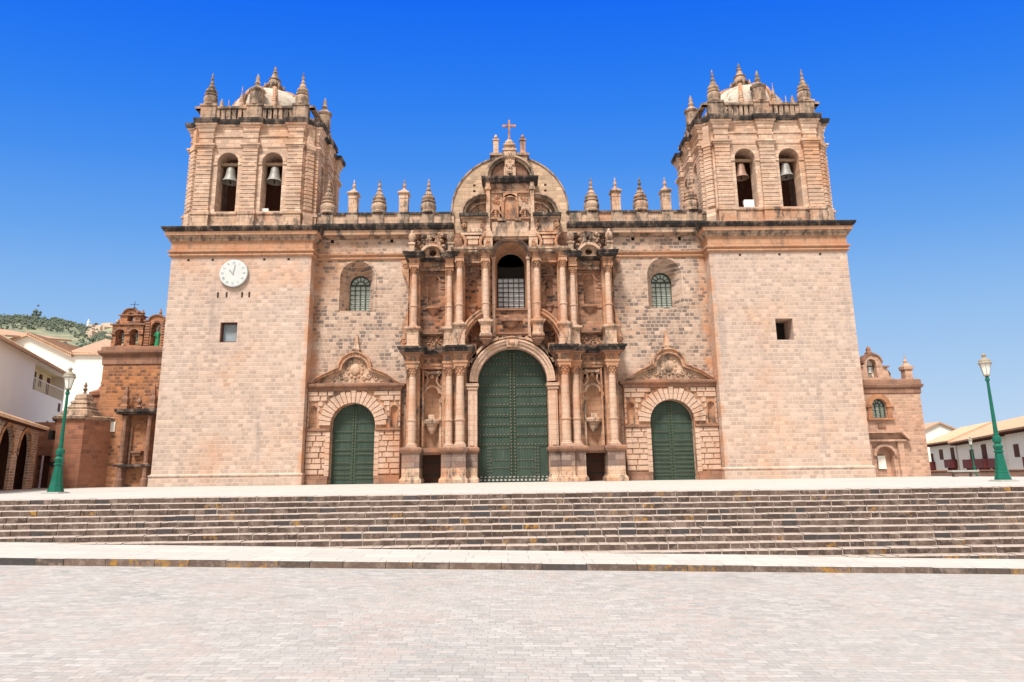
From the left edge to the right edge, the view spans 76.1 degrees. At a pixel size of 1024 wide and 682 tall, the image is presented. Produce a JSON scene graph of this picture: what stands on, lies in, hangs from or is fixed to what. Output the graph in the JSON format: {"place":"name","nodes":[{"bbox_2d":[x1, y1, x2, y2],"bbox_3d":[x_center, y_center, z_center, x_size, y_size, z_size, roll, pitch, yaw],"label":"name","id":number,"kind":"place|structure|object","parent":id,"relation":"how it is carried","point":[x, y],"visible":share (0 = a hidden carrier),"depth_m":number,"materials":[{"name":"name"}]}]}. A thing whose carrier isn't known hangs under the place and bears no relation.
{"place":"outdoors","nodes":[
{"label":"outdoors","id":0,"kind":"place"},
{"bbox_2d":[0,334,66,486],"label":"house","id":1,"kind":"structure","parent":0,"point":[32,386],"depth_m":47.99,"materials":[{"name":"white paint"}]},
{"bbox_2d":[0,321,138,345],"bbox_3d":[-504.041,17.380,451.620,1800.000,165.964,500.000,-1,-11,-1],"label":"hills","id":2,"kind":"structure","parent":0,"point":[64,334],"depth_m":530.78,"materials":[{"name":"green plant"}]},
{"bbox_2d":[30,305,41,319],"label":"tree","id":3,"kind":"object","parent":2,"relation":"on","point":[35,311],"visible":0.5,"depth_m":611.12,"materials":[{"name":"green plant"}]},
{"bbox_2d":[0,313,137,346],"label":"woodland","id":4,"kind":"object","parent":2,"relation":"on","point":[23,320],"visible":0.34,"depth_m":554.66,"materials":[{"name":"green plant"}]},
{"bbox_2d":[86,320,117,337],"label":"hillside houses","id":5,"kind":"structure","parent":2,"relation":"on","point":[101,327],"depth_m":586.21,"materials":[{"name":"beige"}]},
{"bbox_2d":[0,565,1023,681],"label":"plaza","id":6,"kind":"structure","parent":0,"point":[134,624],"depth_m":8.48,"materials":[{"name":"beige stone"}]},
{"bbox_2d":[0,557,1023,574],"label":"kerb","id":7,"kind":"structure","parent":6,"relation":"on","point":[169,562],"depth_m":13.46,"materials":[{"name":"stone"}]},
{"bbox_2d":[0,542,1023,569],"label":"sidewalk","id":8,"kind":"structure","parent":0,"point":[23,549],"depth_m":14.56,"materials":[{"name":"beige stone"}]},
{"bbox_2d":[0,486,1023,558],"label":"steps","id":9,"kind":"structure","parent":8,"relation":"on","point":[979,522],"depth_m":17.09,"materials":[{"name":"stone"}]},
{"bbox_2d":[0,476,1023,499],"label":"atrium paving","id":10,"kind":"structure","parent":0,"point":[526,487],"depth_m":26.32,"materials":[{"name":"beige stone"}]},
{"bbox_2d":[0,411,48,490],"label":"arcade","id":11,"kind":"object","parent":10,"relation":"on","point":[18,442],"visible":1,"depth_m":40.02,"materials":[{"name":"brick"}]},
{"bbox_2d":[0,329,71,341],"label":"house","id":12,"kind":"structure","parent":10,"relation":"on","point":[6,333],"depth_m":72.80,"materials":[{"name":"tile"}]},
{"bbox_2d":[32,422,54,487],"bbox_3d":[-32.020,7.855,45.119,1.800,4.450,0.660,-1,-11,-1],"label":"gateway","id":13,"kind":"object","parent":10,"relation":"on","point":[44,445],"visible":0.28,"depth_m":44.98,"materials":[{"name":"red stone"}]},
{"bbox_2d":[40,455,50,487],"bbox_3d":[-31.908,9.016,45.190,1.000,2.200,0.060,-1,-11,-1],"label":"door","id":14,"kind":"structure","parent":13,"relation":"in","point":[45,471],"depth_m":45.16,"materials":[{"name":"brown wood"}]},
{"bbox_2d":[40,367,76,493],"bbox_3d":[-18.631,3.655,27.170,0.720,5.200,0.720,-1,-11,-1],"label":"street lamp","id":15,"kind":"object","parent":10,"relation":"on","point":[56,481],"visible":1,"depth_m":26.87,"materials":[{"name":"green metal"}]},
{"bbox_2d":[10,332,122,410],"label":"house","id":16,"kind":"structure","parent":10,"relation":"on","point":[85,363],"depth_m":68.61,"materials":[{"name":"white paint"}]},
{"bbox_2d":[47,382,114,487],"bbox_3d":[-29.891,5.689,47.280,4.450,9.500,8.300,-1,-11,-1],"label":"annex","id":17,"kind":"object","parent":10,"relation":"on","point":[87,435],"visible":0.66,"depth_m":43.73,"materials":[{"name":"red stone"}]},
{"bbox_2d":[97,304,165,486],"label":"chapel","id":18,"kind":"structure","parent":10,"relation":"on","point":[129,391],"depth_m":45.96,"materials":[{"name":"orange stone"}]},
{"bbox_2d":[154,327,159,345],"bbox_3d":[-25.526,-0.307,47.176,0.453,1.398,0.362,-7,-13,27],"label":"statue","id":19,"kind":"object","parent":18,"relation":"in","point":[157,339],"visible":0.94,"depth_m":47.12,"materials":[{"name":"green paint"}]},
{"bbox_2d":[147,63,875,486],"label":"cathedral","id":20,"kind":"structure","parent":10,"relation":"on","point":[509,317],"depth_m":45.55,"materials":[{"name":"stone"}]},
{"bbox_2d":[220,323,236,341],"bbox_3d":[-19.436,-0.544,45.144,1.150,1.400,0.330,-1,-11,-1],"label":"tower window","id":21,"kind":"structure","parent":20,"relation":"in","point":[230,331],"depth_m":45.25,"materials":[{"name":"grey glass"}]},
{"bbox_2d":[221,162,236,185],"bbox_3d":[-20.740,-12.031,48.247,1.200,2.461,1.200,-1,-11,-1],"label":"bell","id":22,"kind":"object","parent":20,"relation":"hanging from","point":[230,179],"visible":0.99,"depth_m":48.11,"materials":[{"name":"grey metal"}]},
{"bbox_2d":[266,162,281,192],"bbox_3d":[-17.500,-12.066,48.280,1.200,2.461,1.200,-1,-11,-1],"label":"bell","id":23,"kind":"object","parent":20,"relation":"hanging from","point":[274,178],"visible":0.98,"depth_m":48.13,"materials":[{"name":"grey metal"}]},
{"bbox_2d":[331,404,374,483],"bbox_3d":[-10.772,7.004,44.655,2.940,5.350,0.201,-1,-11,-1],"label":"side door","id":24,"kind":"structure","parent":20,"relation":"in","point":[354,425],"depth_m":44.59,"materials":[{"name":"green paint"}]},
{"bbox_2d":[350,276,369,310],"bbox_3d":[-11.069,-3.365,47.795,1.524,2.812,0.190,-1,-11,-1],"label":"window","id":25,"kind":"structure","parent":20,"relation":"in","point":[360,285],"depth_m":47.83,"materials":[{"name":"green glass"}]},
{"bbox_2d":[491,257,495,335],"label":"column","id":26,"kind":"structure","parent":20,"relation":"in","point":[493,259],"depth_m":46.22,"materials":[{"name":"stone"}]},
{"bbox_2d":[497,254,524,307],"bbox_3d":[-0.079,-4.252,47.986,2.000,4.500,0.280,-1,-11,-1],"label":"central window","id":27,"kind":"structure","parent":20,"relation":"in","point":[510,281],"depth_m":47.90,"materials":[{"name":"grey glass"}]},
{"bbox_2d":[478,350,548,481],"bbox_3d":[0.055,5.041,44.910,4.720,9.020,0.273,-1,-11,-1],"label":"main door","id":28,"kind":"structure","parent":20,"relation":"in","point":[513,430],"depth_m":44.81,"materials":[{"name":"green paint"}]},
{"bbox_2d":[526,256,530,336],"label":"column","id":29,"kind":"structure","parent":20,"relation":"in","point":[527,258],"depth_m":46.22,"materials":[{"name":"stone"}]},
{"bbox_2d":[651,273,671,307],"bbox_3d":[10.929,-3.607,48.020,1.524,2.812,0.190,-1,-11,-1],"label":"window","id":30,"kind":"structure","parent":20,"relation":"in","point":[660,282],"depth_m":48.06,"materials":[{"name":"green glass"}]},
{"bbox_2d":[650,401,694,479],"bbox_3d":[10.925,6.765,44.878,2.940,5.350,0.201,-1,-11,-1],"label":"side door","id":31,"kind":"structure","parent":20,"relation":"in","point":[670,421],"depth_m":44.80,"materials":[{"name":"green paint"}]},
{"bbox_2d":[736,158,748,186],"bbox_3d":[17.006,-12.439,48.633,1.120,2.376,1.120,-1,-11,-1],"label":"bell","id":32,"kind":"object","parent":20,"relation":"hanging from","point":[741,174],"visible":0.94,"depth_m":48.50,"materials":[{"name":"brown metal"}]},
{"bbox_2d":[743,200,754,206],"bbox_3d":[17.292,-9.956,47.825,0.810,0.670,0.280,-1,-11,-1],"label":"floodlight","id":33,"kind":"object","parent":20,"relation":"attached to","point":[748,203],"visible":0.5,"depth_m":47.72,"materials":[{"name":"white metal"}]},
{"bbox_2d":[780,158,793,186],"bbox_3d":[20.345,-12.517,48.675,1.160,2.291,1.160,-1,-11,-1],"label":"bell","id":34,"kind":"object","parent":20,"relation":"hanging from","point":[786,173],"visible":0.97,"depth_m":48.55,"materials":[{"name":"grey metal"}]},
{"bbox_2d":[947,470,978,476],"bbox_3d":[28.580,8.381,41.437,1.700,0.400,0.500,-1,-11,-1],"label":"bench","id":35,"kind":"object","parent":10,"relation":"on","point":[971,473],"visible":1,"depth_m":41.27,"materials":[{"name":"beige stone"}]},
{"bbox_2d":[978,353,1018,480],"bbox_3d":[19.612,3.055,26.681,0.720,5.200,0.720,-1,-11,-1],"label":"street lamp","id":36,"kind":"object","parent":10,"relation":"on","point":[1002,473],"visible":1,"depth_m":26.40,"materials":[{"name":"green metal"}]},
{"bbox_2d":[0,0,1023,428],"label":"sky","id":37,"kind":"structure","parent":0,"point":[923,100],"materials":[{"name":"blue"}]},
{"bbox_2d":[860,346,930,476],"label":"church","id":38,"kind":"structure","parent":0,"point":[896,431],"depth_m":46.02,"materials":[{"name":"pink stone"}]},
{"bbox_2d":[867,366,873,373],"bbox_3d":[25.752,2.057,47.137,0.537,0.546,0.472,9,-15,-40],"label":"bell","id":39,"kind":"object","parent":38,"relation":"hanging from","point":[869,370],"visible":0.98,"depth_m":47.05,"materials":[{"name":"grey metal"}]},
{"bbox_2d":[924,422,955,461],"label":"house","id":40,"kind":"structure","parent":0,"point":[933,430],"depth_m":119.68,"materials":[{"name":"white paint"}]},
{"bbox_2d":[927,421,991,469],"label":"house","id":41,"kind":"structure","parent":0,"point":[944,454],"depth_m":88.65,"materials":[{"name":"white paint"}]},
{"bbox_2d":[947,416,1023,469],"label":"house","id":42,"kind":"structure","parent":0,"point":[983,450],"depth_m":78.13,"materials":[{"name":"white paint"}]},
{"bbox_2d":[998,418,1023,468],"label":"house","id":43,"kind":"structure","parent":0,"point":[1013,432],"depth_m":69.67,"materials":[{"name":"white paint"}]},
{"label":"street","id":44,"kind":"structure","parent":0,"visible":0},
{"bbox_2d":[968,437,976,475],"bbox_3d":[42.169,10.796,59.883,0.562,4.056,0.562,-1,-11,-1],"label":"street lamp","id":45,"kind":"object","parent":44,"relation":"on","point":[970,440],"visible":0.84,"depth_m":59.95,"materials":[{"name":"green metal"}]},
{"bbox_2d":[931,469,1023,476],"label":"wall","id":46,"kind":"structure","parent":44,"relation":"on","point":[1014,473],"depth_m":60.90,"materials":[{"name":"brown stone"}]}
]}

